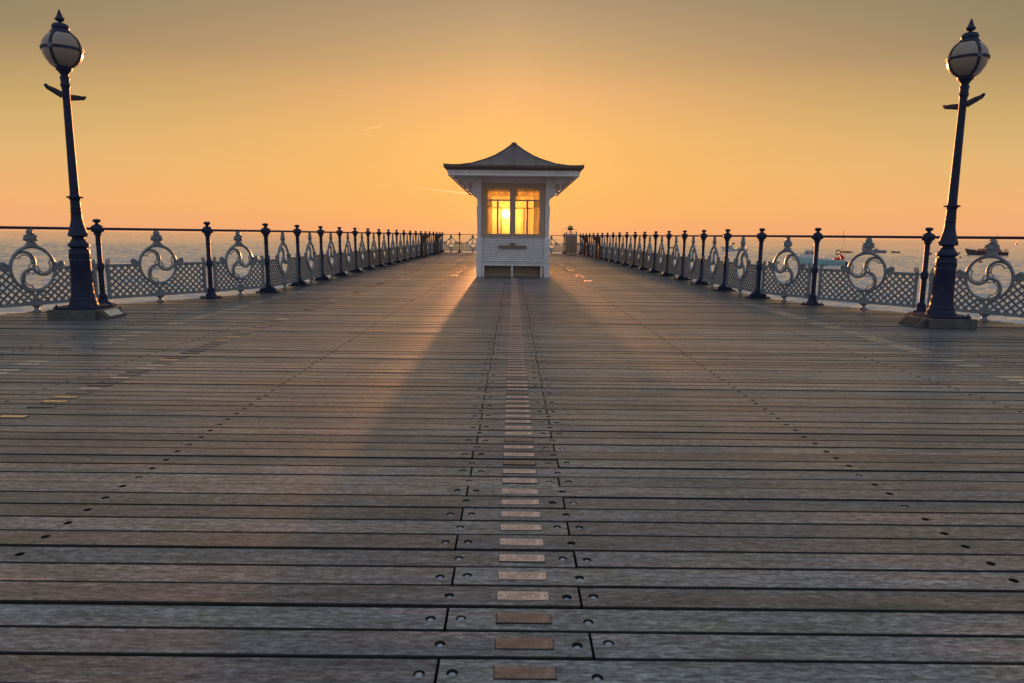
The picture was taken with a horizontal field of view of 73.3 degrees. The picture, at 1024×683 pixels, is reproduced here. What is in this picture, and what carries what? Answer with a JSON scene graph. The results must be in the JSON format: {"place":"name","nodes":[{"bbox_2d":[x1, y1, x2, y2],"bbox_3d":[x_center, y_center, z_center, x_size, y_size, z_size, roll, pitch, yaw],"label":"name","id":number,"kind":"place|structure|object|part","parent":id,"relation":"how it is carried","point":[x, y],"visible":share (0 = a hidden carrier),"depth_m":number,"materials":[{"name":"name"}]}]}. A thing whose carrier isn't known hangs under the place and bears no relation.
{"place":"outdoors","nodes":[
{"label":"outdoors","id":0,"kind":"place"},
{"bbox_2d":[0,230,1023,323],"bbox_3d":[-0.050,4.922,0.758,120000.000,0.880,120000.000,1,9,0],"label":"sea","id":1,"kind":"structure","parent":0,"point":[122,247],"depth_m":170.19,"materials":[{"name":"grey liquid"}]},
{"bbox_2d":[721,243,747,250],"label":"motor launch","id":2,"kind":"object","parent":1,"relation":"on","point":[731,248],"visible":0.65,"depth_m":258.89,"materials":[{"name":"white paint"}]},
{"bbox_2d":[788,230,847,265],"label":"fishing boat","id":3,"kind":"object","parent":1,"relation":"on","point":[806,257],"visible":0.73,"depth_m":131.65,"materials":[{"name":"teal paint"}]},
{"bbox_2d":[862,244,886,252],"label":"work boat","id":4,"kind":"object","parent":1,"relation":"on","point":[876,250],"visible":0.56,"depth_m":259.97,"materials":[{"name":"grey paint"}]},
{"bbox_2d":[965,242,1008,254],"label":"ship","id":5,"kind":"object","parent":1,"relation":"on","point":[980,251],"visible":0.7,"depth_m":237.59,"materials":[{"name":"brown paint"}]},
{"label":"pier underframe","id":6,"kind":"structure","parent":1,"relation":"in","visible":0},
{"bbox_2d":[0,252,1023,682],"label":"pier deck","id":7,"kind":"structure","parent":6,"relation":"on","point":[576,468],"depth_m":3.03,"materials":[{"name":"brown wood"}]},
{"bbox_2d":[39,10,125,319],"bbox_3d":[-5.445,-2.172,8.639,0.727,3.756,0.778,1,9,0],"label":"street lamp","id":8,"kind":"object","parent":7,"relation":"on","point":[62,50],"visible":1,"depth_m":8.62,"materials":[{"name":"black metal"}]},
{"bbox_2d":[0,219,444,311],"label":"pier railing","id":9,"kind":"object","parent":7,"relation":"on","point":[369,261],"visible":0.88,"depth_m":11.76,"materials":[{"name":"white metal"}]},
{"bbox_2d":[421,235,429,256],"bbox_3d":[-4.252,-4.698,33.886,0.400,1.090,0.280,1,9,0],"label":"rail shelf","id":10,"kind":"object","parent":7,"relation":"on","point":[424,238],"visible":0.9,"depth_m":33.76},
{"bbox_2d":[434,235,441,253],"bbox_3d":[-4.243,-5.580,39.619,0.400,1.090,0.280,1,9,0],"label":"rail shelf","id":11,"kind":"object","parent":7,"relation":"on","point":[437,237],"visible":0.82,"depth_m":39.49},
{"bbox_2d":[444,232,578,253],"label":"pier railing","id":12,"kind":"object","parent":7,"relation":"on","point":[472,250],"visible":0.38,"depth_m":44.36,"materials":[{"name":"grey metal"}]},
{"bbox_2d":[443,142,583,276],"bbox_3d":[0.042,-4.075,21.809,3.540,3.620,8.970,1,9,0],"label":"pier shelter","id":13,"kind":"object","parent":7,"relation":"on","point":[513,171],"visible":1,"depth_m":18.30,"materials":[{"name":"white paint"}]},
{"bbox_2d":[486,188,490,233],"bbox_3d":[-0.741,-3.853,20.908,0.060,1.360,5.260,1,9,0],"label":"side window","id":14,"kind":"structure","parent":13,"relation":"in","point":[488,194],"depth_m":20.92,"materials":[{"name":"beige paint"}]},
{"bbox_2d":[482,183,512,236],"bbox_3d":[-0.394,-3.488,18.263,0.820,1.417,0.060,1,9,0],"label":"window","id":15,"kind":"structure","parent":13,"relation":"in","point":[484,185],"depth_m":18.22,"materials":[{"name":"beige paint"}]},
{"bbox_2d":[490,190,512,233],"bbox_3d":[-0.385,-4.355,23.441,0.820,1.554,0.060,1,9,0],"label":"window","id":16,"kind":"structure","parent":13,"relation":"in","point":[500,208],"depth_m":23.40,"materials":[{"name":"beige paint"}]},
{"bbox_2d":[516,190,537,233],"bbox_3d":[0.455,-4.346,23.441,0.858,1.554,0.060,1,9,0],"label":"window","id":17,"kind":"structure","parent":13,"relation":"in","point":[534,209],"depth_m":23.42,"materials":[{"name":"beige paint"}]},
{"bbox_2d":[512,183,545,236],"bbox_3d":[0.447,-3.480,18.263,0.858,1.417,0.060,1,9,0],"label":"window","id":18,"kind":"structure","parent":13,"relation":"in","point":[541,186],"depth_m":18.22,"materials":[{"name":"beige paint"}]},
{"bbox_2d":[536,192,538,233],"bbox_3d":[0.819,-3.837,20.908,0.060,1.360,5.260,1,9,0],"label":"side window","id":19,"kind":"structure","parent":13,"relation":"in","point":[537,197],"depth_m":22.59,"materials":[{"name":"beige paint"}]},
{"bbox_2d":[562,225,577,252],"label":"equipment cabinet","id":20,"kind":"object","parent":7,"relation":"on","point":[570,242],"visible":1,"depth_m":43.04,"materials":[{"name":"beige metal"}]},
{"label":"door","id":21,"kind":"part","parent":20,"relation":"part of","materials":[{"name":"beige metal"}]},
{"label":"door","id":22,"kind":"part","parent":20,"relation":"part of","materials":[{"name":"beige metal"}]},
{"bbox_2d":[581,236,587,255],"bbox_3d":[4.126,-5.434,39.224,0.400,1.090,0.280,1,9,0],"label":"rail shelf","id":23,"kind":"object","parent":7,"relation":"on","point":[585,239],"visible":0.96,"depth_m":39.12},
{"bbox_2d":[592,237,600,258],"bbox_3d":[4.137,-4.612,33.886,0.400,1.090,0.280,1,9,0],"label":"rail shelf","id":24,"kind":"object","parent":7,"relation":"on","point":[597,240],"visible":0.89,"depth_m":33.79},
{"bbox_2d":[577,227,1023,320],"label":"pier railing","id":25,"kind":"object","parent":7,"relation":"on","point":[629,257],"visible":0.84,"depth_m":11.70,"materials":[{"name":"white metal"}]},
{"bbox_2d":[898,19,990,328],"bbox_3d":[5.488,-2.061,8.639,0.727,3.756,0.778,1,9,0],"label":"street lamp","id":26,"kind":"object","parent":7,"relation":"on","point":[967,59],"visible":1,"depth_m":8.62,"materials":[{"name":"black metal"}]},
{"bbox_2d":[0,0,1023,240],"label":"sky","id":27,"kind":"structure","parent":0,"point":[743,117],"materials":[{"name":"orange"}]}
]}

